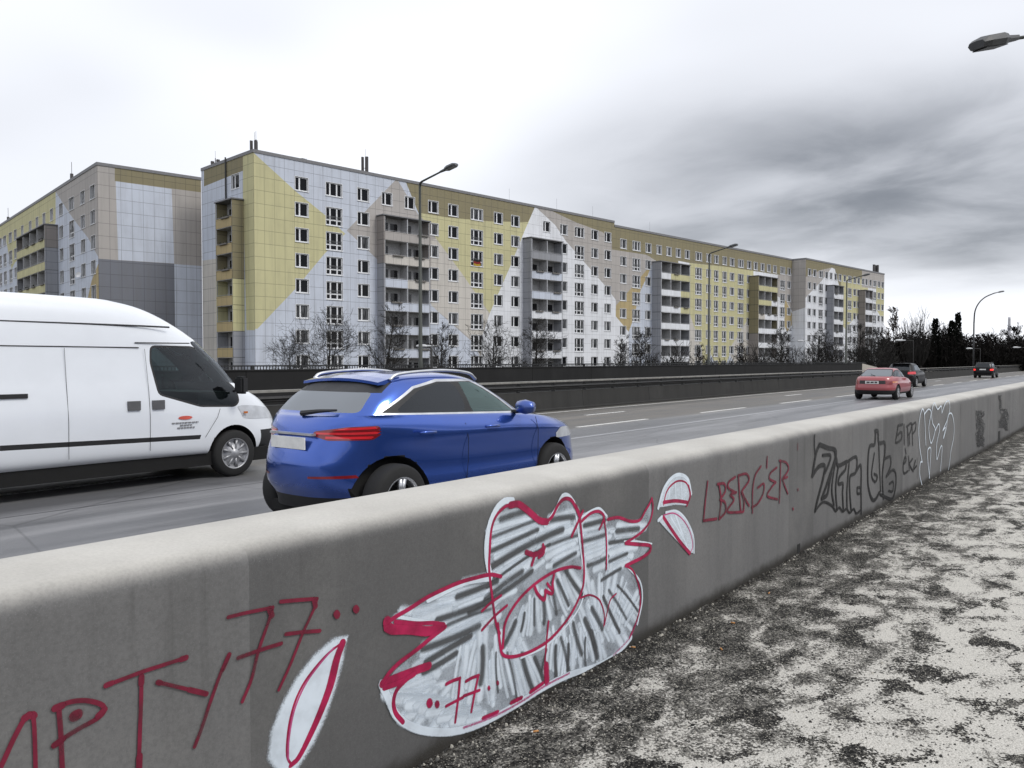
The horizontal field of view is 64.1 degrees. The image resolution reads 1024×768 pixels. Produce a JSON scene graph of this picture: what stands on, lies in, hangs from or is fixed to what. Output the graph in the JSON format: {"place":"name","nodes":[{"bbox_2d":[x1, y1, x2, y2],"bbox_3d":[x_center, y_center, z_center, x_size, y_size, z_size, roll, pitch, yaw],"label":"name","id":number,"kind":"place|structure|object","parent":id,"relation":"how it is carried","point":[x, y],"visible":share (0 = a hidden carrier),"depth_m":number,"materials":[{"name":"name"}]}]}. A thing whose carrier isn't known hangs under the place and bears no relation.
{"place":"outdoors","nodes":[
{"label":"outdoors","id":0,"kind":"place"},
{"bbox_2d":[0,162,202,369],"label":"apartment block","id":1,"kind":"structure","parent":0,"point":[128,235],"depth_m":95.51,"materials":[{"name":"grey stone"}]},
{"bbox_2d":[69,243,74,261],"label":"window","id":2,"kind":"structure","parent":1,"relation":"in","point":[72,255],"depth_m":99.01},
{"bbox_2d":[0,371,1023,558],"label":"road","id":3,"kind":"structure","parent":0,"point":[39,521],"depth_m":11.82,"materials":[{"name":"asphalt"}]},
{"bbox_2d":[0,292,272,487],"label":"panel van","id":4,"kind":"object","parent":3,"relation":"on","point":[85,393],"visible":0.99,"depth_m":10.67,"materials":[{"name":"white metal"}]},
{"bbox_2d":[262,368,572,511],"bbox_3d":[-0.902,0.630,9.603,2.210,1.631,4.255,1,2,38],"label":"sport utility car","id":5,"kind":"object","parent":3,"relation":"on","point":[348,434],"visible":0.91,"depth_m":8.24,"materials":[{"name":"blue metal"}]},
{"bbox_2d":[418,163,457,367],"bbox_3d":[-3.488,-4.754,38.129,2.438,10.718,0.368,1,2,38],"label":"street lamp","id":6,"kind":"object","parent":3,"relation":"on","point":[449,167],"visible":0.91,"depth_m":38.73,"materials":[{"name":"metal"}]},
{"bbox_2d":[0,371,1021,495],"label":"road markings","id":7,"kind":"object","parent":3,"relation":"on","point":[539,413],"visible":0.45,"depth_m":21.28,"materials":[{"name":"paint"}]},
{"bbox_2d":[154,363,877,404],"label":"noise wall","id":8,"kind":"structure","parent":3,"relation":"on","point":[270,379],"depth_m":46.94,"materials":[{"name":"concrete"}]},
{"bbox_2d":[248,365,1021,418],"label":"crash barrier","id":9,"kind":"object","parent":3,"relation":"on","point":[553,399],"visible":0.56,"depth_m":34.14,"materials":[{"name":"concrete"}]},
{"bbox_2d":[972,291,1003,367],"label":"street lamp","id":10,"kind":"object","parent":9,"relation":"on","point":[974,325],"visible":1,"depth_m":97.80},
{"bbox_2d":[707,244,737,364],"bbox_3d":[16.402,-5.489,63.761,2.438,10.718,0.368,1,2,38],"label":"street lamp","id":11,"kind":"object","parent":3,"relation":"on","point":[708,346],"visible":0.95,"depth_m":64.35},
{"bbox_2d":[845,273,869,363],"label":"street lamp","id":12,"kind":"object","parent":3,"relation":"on","point":[867,274],"visible":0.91,"depth_m":93.86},
{"bbox_2d":[855,368,913,399],"bbox_3d":[17.111,-0.054,37.492,2.162,1.399,4.560,1,2,38],"label":"car","id":13,"kind":"object","parent":3,"relation":"on","point":[895,383],"visible":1,"depth_m":36.00,"materials":[{"name":"red metal"}]},
{"bbox_2d":[889,363,926,386],"bbox_3d":[26.041,-0.606,53.972,2.237,1.558,4.452,1,2,38],"label":"car","id":14,"kind":"object","parent":3,"relation":"on","point":[906,369],"visible":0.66,"depth_m":52.50,"materials":[{"name":"black metal"}]},
{"bbox_2d":[974,362,999,377],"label":"estate car","id":15,"kind":"object","parent":3,"relation":"on","point":[985,369],"visible":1,"depth_m":80.34,"materials":[{"name":"black metal"}]},
{"bbox_2d":[0,0,1023,345],"label":"sky","id":16,"kind":"structure","parent":0,"point":[861,134],"materials":[{"name":"grey"}]},
{"bbox_2d":[412,429,1023,767],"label":"pavement","id":17,"kind":"structure","parent":0,"point":[968,636],"depth_m":4.25,"materials":[{"name":"gravel"}]},
{"bbox_2d":[0,382,1023,767],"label":"concrete wall","id":18,"kind":"structure","parent":17,"relation":"on","point":[408,626],"depth_m":3.21,"materials":[{"name":"concrete"}]},
{"bbox_2d":[968,32,1023,52],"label":"street lamp","id":19,"kind":"object","parent":17,"relation":"on","point":[989,42],"visible":1,"depth_m":16.83,"materials":[{"name":"metal"}]},
{"label":"ground","id":20,"kind":"structure","parent":0,"visible":0},
{"bbox_2d":[264,329,336,368],"bbox_3d":[-15.300,-1.216,58.276,5.630,5.540,5.282,-1,2,-19],"label":"bare tree","id":21,"kind":"object","parent":20,"relation":"on","point":[293,346],"visible":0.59,"depth_m":57.91,"materials":[{"name":"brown plant"}]},
{"bbox_2d":[269,307,394,368],"bbox_3d":[-13.652,-2.235,60.429,8.749,7.451,8.360,1,2,38],"label":"bare tree","id":22,"kind":"object","parent":20,"relation":"on","point":[328,332],"visible":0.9,"depth_m":59.54,"materials":[{"name":"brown plant"}]},
{"bbox_2d":[358,303,410,367],"bbox_3d":[-9.277,-2.288,60.297,4.233,7.576,4.179,-1,2,-34],"label":"bare tree","id":23,"kind":"object","parent":20,"relation":"on","point":[388,352],"visible":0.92,"depth_m":60.07,"materials":[{"name":"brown plant"}]},
{"bbox_2d":[423,322,468,367],"bbox_3d":[-5.137,-1.581,59.917,3.306,6.179,4.998,1,2,18],"label":"bare tree","id":24,"kind":"object","parent":20,"relation":"on","point":[441,357],"visible":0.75,"depth_m":59.92,"materials":[{"name":"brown plant"}]},
{"bbox_2d":[462,315,531,366],"bbox_3d":[-1.447,-2.037,64.290,6.294,6.849,5.264,0,2,11],"label":"bare tree","id":25,"kind":"object","parent":20,"relation":"on","point":[495,349],"visible":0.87,"depth_m":63.92,"materials":[{"name":"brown plant"}]},
{"bbox_2d":[507,315,566,366],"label":"bare tree","id":26,"kind":"object","parent":20,"relation":"on","point":[535,354],"visible":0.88,"depth_m":65.63,"materials":[{"name":"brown plant"}]},
{"bbox_2d":[201,132,884,369],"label":"apartment block","id":27,"kind":"structure","parent":20,"relation":"on","point":[286,239],"depth_m":107.76,"materials":[{"name":"multicoloured stone"}]},
{"bbox_2d":[232,173,239,189],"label":"window","id":28,"kind":"structure","parent":27,"relation":"in","point":[235,178],"depth_m":89.03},
{"bbox_2d":[295,176,308,192],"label":"window","id":29,"kind":"structure","parent":27,"relation":"in","point":[301,184],"depth_m":90.26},
{"bbox_2d":[295,201,308,217],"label":"window","id":30,"kind":"structure","parent":27,"relation":"in","point":[301,209],"depth_m":90.32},
{"bbox_2d":[295,227,308,242],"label":"window","id":31,"kind":"structure","parent":27,"relation":"in","point":[301,235],"depth_m":90.39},
{"bbox_2d":[295,253,309,268],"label":"window","id":32,"kind":"structure","parent":27,"relation":"in","point":[301,260],"depth_m":90.43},
{"bbox_2d":[295,278,309,293],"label":"window","id":33,"kind":"structure","parent":27,"relation":"in","point":[301,285],"depth_m":90.50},
{"bbox_2d":[296,304,309,318],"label":"window","id":34,"kind":"structure","parent":27,"relation":"in","point":[300,309],"depth_m":90.61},
{"bbox_2d":[296,329,309,343],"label":"window","id":35,"kind":"structure","parent":27,"relation":"in","point":[297,330],"depth_m":90.81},
{"bbox_2d":[325,181,342,197],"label":"window","id":36,"kind":"structure","parent":27,"relation":"in","point":[332,189],"depth_m":93.19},
{"bbox_2d":[326,256,341,275],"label":"window","id":37,"kind":"structure","parent":27,"relation":"in","point":[333,265],"depth_m":93.39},
{"bbox_2d":[326,206,342,226],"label":"window","id":38,"kind":"structure","parent":27,"relation":"in","point":[334,216],"depth_m":93.33,"materials":[{"name":"plastic"}]},
{"bbox_2d":[326,231,342,251],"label":"window","id":39,"kind":"structure","parent":27,"relation":"in","point":[334,241],"depth_m":93.37,"materials":[{"name":"plastic"}]},
{"bbox_2d":[326,281,343,300],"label":"window","id":40,"kind":"structure","parent":27,"relation":"in","point":[333,289],"depth_m":93.46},
{"bbox_2d":[326,305,343,324],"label":"window","id":41,"kind":"structure","parent":27,"relation":"in","point":[332,309],"depth_m":93.60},
{"bbox_2d":[326,330,343,348],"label":"window","id":42,"kind":"structure","parent":27,"relation":"in","point":[332,337],"depth_m":93.69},
{"bbox_2d":[357,187,369,202],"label":"window","id":43,"kind":"structure","parent":27,"relation":"in","point":[362,194],"depth_m":96.01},
{"bbox_2d":[357,211,369,226],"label":"window","id":44,"kind":"structure","parent":27,"relation":"in","point":[363,219],"depth_m":96.16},
{"bbox_2d":[357,235,369,249],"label":"window","id":45,"kind":"structure","parent":27,"relation":"in","point":[363,243],"depth_m":96.23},
{"bbox_2d":[357,259,369,273],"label":"window","id":46,"kind":"structure","parent":27,"relation":"in","point":[363,266],"depth_m":96.31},
{"bbox_2d":[358,331,368,344],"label":"window","id":47,"kind":"structure","parent":27,"relation":"in","point":[362,337],"depth_m":96.52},
{"bbox_2d":[358,355,368,367],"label":"window","id":48,"kind":"structure","parent":27,"relation":"in","point":[361,359],"depth_m":96.57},
{"bbox_2d":[358,283,369,297],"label":"window","id":49,"kind":"structure","parent":27,"relation":"in","point":[363,289],"depth_m":96.38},
{"bbox_2d":[358,307,369,321],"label":"window","id":50,"kind":"structure","parent":27,"relation":"in","point":[363,313],"depth_m":96.45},
{"bbox_2d":[382,191,392,206],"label":"window","id":51,"kind":"structure","parent":27,"relation":"in","point":[387,198],"depth_m":98.57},
{"bbox_2d":[405,196,414,209],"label":"window","id":52,"kind":"structure","parent":27,"relation":"in","point":[409,201],"depth_m":100.96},
{"bbox_2d":[428,200,438,213],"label":"window","id":53,"kind":"structure","parent":27,"relation":"in","point":[433,207],"depth_m":103.71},
{"bbox_2d":[430,289,437,301],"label":"window","id":54,"kind":"structure","parent":27,"relation":"in","point":[433,292],"depth_m":104.01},
{"bbox_2d":[430,311,437,323],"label":"window","id":55,"kind":"structure","parent":27,"relation":"in","point":[433,314],"depth_m":104.09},
{"bbox_2d":[430,222,438,235],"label":"window","id":56,"kind":"structure","parent":27,"relation":"in","point":[434,228],"depth_m":103.91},
{"bbox_2d":[430,245,438,257],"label":"window","id":57,"kind":"structure","parent":27,"relation":"in","point":[434,250],"depth_m":103.97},
{"bbox_2d":[430,267,438,279],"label":"window","id":58,"kind":"structure","parent":27,"relation":"in","point":[434,272],"depth_m":104.04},
{"bbox_2d":[448,225,457,238],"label":"window","id":59,"kind":"structure","parent":27,"relation":"in","point":[452,231],"depth_m":106.06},
{"bbox_2d":[448,269,457,281],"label":"window","id":60,"kind":"structure","parent":27,"relation":"in","point":[452,274],"depth_m":106.22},
{"bbox_2d":[448,203,458,217],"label":"window","id":61,"kind":"structure","parent":27,"relation":"in","point":[452,209],"depth_m":105.98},
{"bbox_2d":[448,247,458,260],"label":"window","id":62,"kind":"structure","parent":27,"relation":"in","point":[452,252],"depth_m":106.14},
{"bbox_2d":[448,291,458,303],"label":"window","id":63,"kind":"structure","parent":27,"relation":"in","point":[453,297],"depth_m":106.42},
{"bbox_2d":[448,312,458,324],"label":"window","id":64,"kind":"structure","parent":27,"relation":"in","point":[453,318],"depth_m":106.48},
{"bbox_2d":[448,334,458,346],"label":"window","id":65,"kind":"structure","parent":27,"relation":"in","point":[456,336],"depth_m":106.62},
{"bbox_2d":[471,313,481,329],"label":"window","id":66,"kind":"structure","parent":27,"relation":"in","point":[476,324],"depth_m":109.35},
{"bbox_2d":[471,271,482,287],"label":"window","id":67,"kind":"structure","parent":27,"relation":"in","point":[476,277],"depth_m":109.24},
{"bbox_2d":[471,292,482,308],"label":"window","id":68,"kind":"structure","parent":27,"relation":"in","point":[476,298],"depth_m":109.32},
{"bbox_2d":[471,207,483,221],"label":"window","id":69,"kind":"structure","parent":27,"relation":"in","point":[476,214],"depth_m":109.00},
{"bbox_2d":[471,229,483,246],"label":"window","id":70,"kind":"structure","parent":27,"relation":"in","point":[476,235],"depth_m":109.08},
{"bbox_2d":[471,250,483,267],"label":"window","id":71,"kind":"structure","parent":27,"relation":"in","point":[477,255],"depth_m":109.03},
{"bbox_2d":[471,335,483,350],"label":"window","id":72,"kind":"structure","parent":27,"relation":"in","point":[476,348],"depth_m":109.35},
{"bbox_2d":[494,232,501,244],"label":"window","id":73,"kind":"structure","parent":27,"relation":"in","point":[497,237],"depth_m":111.89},
{"bbox_2d":[494,212,502,224],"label":"window","id":74,"kind":"structure","parent":27,"relation":"in","point":[497,216],"depth_m":111.83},
{"bbox_2d":[494,253,502,265],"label":"window","id":75,"kind":"structure","parent":27,"relation":"in","point":[497,257],"depth_m":112.01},
{"bbox_2d":[494,274,502,285],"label":"window","id":76,"kind":"structure","parent":27,"relation":"in","point":[497,278],"depth_m":112.05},
{"bbox_2d":[494,294,502,306],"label":"window","id":77,"kind":"structure","parent":27,"relation":"in","point":[497,298],"depth_m":112.13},
{"bbox_2d":[511,215,519,227],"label":"window","id":78,"kind":"structure","parent":27,"relation":"in","point":[515,220],"depth_m":114.32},
{"bbox_2d":[511,235,519,247],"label":"window","id":79,"kind":"structure","parent":27,"relation":"in","point":[515,240],"depth_m":114.39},
{"bbox_2d":[511,255,519,267],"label":"window","id":80,"kind":"structure","parent":27,"relation":"in","point":[515,261],"depth_m":114.46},
{"bbox_2d":[511,275,519,287],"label":"window","id":81,"kind":"structure","parent":27,"relation":"in","point":[515,281],"depth_m":114.54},
{"bbox_2d":[511,296,519,307],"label":"window","id":82,"kind":"structure","parent":27,"relation":"in","point":[515,301],"depth_m":114.62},
{"bbox_2d":[511,316,519,327],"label":"window","id":83,"kind":"structure","parent":27,"relation":"in","point":[515,320],"depth_m":114.71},
{"bbox_2d":[543,221,550,232],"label":"window","id":84,"kind":"structure","parent":27,"relation":"in","point":[546,225],"depth_m":118.93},
{"bbox_2d":[327,238,790,368],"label":"windows","id":85,"kind":"structure","parent":27,"relation":"in","point":[636,246],"depth_m":148.23,"materials":[{"name":"glass"}]},
{"bbox_2d":[560,224,567,235],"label":"window","id":86,"kind":"structure","parent":27,"relation":"in","point":[563,228],"depth_m":121.62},
{"bbox_2d":[574,338,582,351],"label":"window","id":87,"kind":"structure","parent":27,"relation":"in","point":[578,341],"depth_m":124.61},
{"bbox_2d":[575,282,582,296],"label":"window","id":88,"kind":"structure","parent":27,"relation":"in","point":[578,286],"depth_m":124.33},
{"bbox_2d":[575,245,583,259],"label":"window","id":89,"kind":"structure","parent":27,"relation":"in","point":[579,250],"depth_m":124.27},
{"bbox_2d":[575,301,583,314],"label":"window","id":90,"kind":"structure","parent":27,"relation":"in","point":[578,305],"depth_m":124.47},
{"bbox_2d":[575,226,584,238],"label":"window","id":91,"kind":"structure","parent":27,"relation":"in","point":[579,232],"depth_m":124.21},
{"bbox_2d":[575,264,584,278],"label":"window","id":92,"kind":"structure","parent":27,"relation":"in","point":[579,271],"depth_m":124.36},
{"bbox_2d":[575,319,584,333],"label":"window","id":93,"kind":"structure","parent":27,"relation":"in","point":[579,326],"depth_m":124.51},
{"bbox_2d":[807,268,883,361],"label":"windows","id":94,"kind":"structure","parent":27,"relation":"in","point":[849,304],"depth_m":186.51,"materials":[{"name":"glass"}]},
{"bbox_2d":[601,333,634,365],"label":"bare tree","id":95,"kind":"object","parent":20,"relation":"on","point":[620,355],"visible":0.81,"depth_m":77.64,"materials":[{"name":"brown plant"}]},
{"bbox_2d":[623,327,660,365],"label":"bare tree","id":96,"kind":"object","parent":20,"relation":"on","point":[641,352],"visible":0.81,"depth_m":82.17,"materials":[{"name":"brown plant"}]},
{"bbox_2d":[636,338,691,365],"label":"bush","id":97,"kind":"object","parent":20,"relation":"on","point":[672,360],"visible":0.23,"depth_m":85.65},
{"bbox_2d":[687,343,706,364],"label":"bare tree","id":98,"kind":"object","parent":20,"relation":"on","point":[698,354],"visible":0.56,"depth_m":92.20,"materials":[{"name":"plant"}]},
{"bbox_2d":[734,341,756,364],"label":"bare tree","id":99,"kind":"object","parent":20,"relation":"on","point":[743,360],"visible":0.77,"depth_m":97.75,"materials":[{"name":"plant"}]},
{"bbox_2d":[741,339,784,364],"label":"bush","id":100,"kind":"object","parent":20,"relation":"on","point":[760,361],"visible":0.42,"depth_m":104.36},
{"bbox_2d":[758,327,798,363],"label":"bare tree","id":101,"kind":"object","parent":20,"relation":"on","point":[780,334],"visible":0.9,"depth_m":107.66,"materials":[{"name":"plant"}]},
{"bbox_2d":[768,339,817,363],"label":"bush","id":102,"kind":"object","parent":20,"relation":"on","point":[803,358],"visible":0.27,"depth_m":108.01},
{"bbox_2d":[796,328,841,363],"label":"bare tree","id":103,"kind":"object","parent":20,"relation":"on","point":[821,344],"visible":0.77,"depth_m":111.81,"materials":[{"name":"plant"}]},
{"bbox_2d":[810,347,859,363],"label":"bush","id":104,"kind":"object","parent":20,"relation":"on","point":[834,357],"visible":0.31,"depth_m":110.78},
{"bbox_2d":[813,337,857,363],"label":"bare tree","id":105,"kind":"object","parent":20,"relation":"on","point":[830,342],"visible":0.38,"depth_m":115.71,"materials":[{"name":"plant"}]},
{"bbox_2d":[839,321,883,361],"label":"bare tree","id":106,"kind":"object","parent":20,"relation":"on","point":[862,342],"visible":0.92,"depth_m":122.07,"materials":[{"name":"black plant"}]},
{"bbox_2d":[847,339,886,367],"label":"bush","id":107,"kind":"object","parent":20,"relation":"on","point":[868,357],"visible":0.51,"depth_m":121.30,"materials":[{"name":"plant"}]},
{"bbox_2d":[853,328,894,364],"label":"bare tree","id":108,"kind":"object","parent":20,"relation":"on","point":[877,334],"visible":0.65,"depth_m":125.65,"materials":[{"name":"black plant"}]},
{"bbox_2d":[852,329,911,367],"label":"bush","id":109,"kind":"object","parent":20,"relation":"on","point":[887,354],"visible":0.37,"depth_m":124.81,"materials":[{"name":"plant"}]},
{"bbox_2d":[877,336,900,367],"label":"bare tree","id":110,"kind":"object","parent":20,"relation":"on","point":[888,350],"visible":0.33,"depth_m":129.61,"materials":[{"name":"black plant"}]},
{"bbox_2d":[880,306,903,347],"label":"bare tree","id":111,"kind":"object","parent":20,"relation":"on","point":[894,324],"visible":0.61,"depth_m":149.68,"materials":[{"name":"black plant"}]},
{"bbox_2d":[896,312,923,363],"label":"bare tree","id":112,"kind":"object","parent":20,"relation":"on","point":[909,355],"visible":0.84,"depth_m":131.68,"materials":[{"name":"black plant"}]},
{"bbox_2d":[909,308,933,369],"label":"bare tree","id":113,"kind":"object","parent":20,"relation":"on","point":[922,357],"visible":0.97,"depth_m":131.39,"materials":[{"name":"black plant"}]},
{"bbox_2d":[926,318,942,368],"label":"conifer","id":114,"kind":"object","parent":20,"relation":"on","point":[935,324],"visible":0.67,"depth_m":137.54,"materials":[{"name":"black plant"}]},
{"bbox_2d":[916,321,967,362],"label":"bare tree","id":115,"kind":"object","parent":20,"relation":"on","point":[944,328],"visible":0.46,"depth_m":138.45,"materials":[{"name":"black plant"}]},
{"bbox_2d":[875,329,1023,370],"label":"woodland","id":116,"kind":"object","parent":20,"relation":"on","point":[994,354],"visible":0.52,"depth_m":135.24,"materials":[{"name":"plant"}]},
{"bbox_2d":[946,320,958,366],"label":"conifer","id":117,"kind":"object","parent":20,"relation":"on","point":[952,324],"visible":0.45,"depth_m":137.49,"materials":[{"name":"black plant"}]},
{"bbox_2d":[952,312,963,355],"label":"conifer","id":118,"kind":"object","parent":20,"relation":"on","point":[958,319],"visible":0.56,"depth_m":137.51,"materials":[{"name":"black plant"}]},
{"bbox_2d":[1000,322,1023,363],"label":"bare tree","id":119,"kind":"object","parent":20,"relation":"on","point":[1014,330],"visible":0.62,"depth_m":139.18,"materials":[{"name":"black plant"}]},
{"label":"path","id":120,"kind":"structure","parent":0,"visible":0},
{"bbox_2d":[153,362,865,369],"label":"railing","id":121,"kind":"object","parent":120,"relation":"on","point":[416,365],"visible":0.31,"depth_m":45.47,"materials":[{"name":"metal"}]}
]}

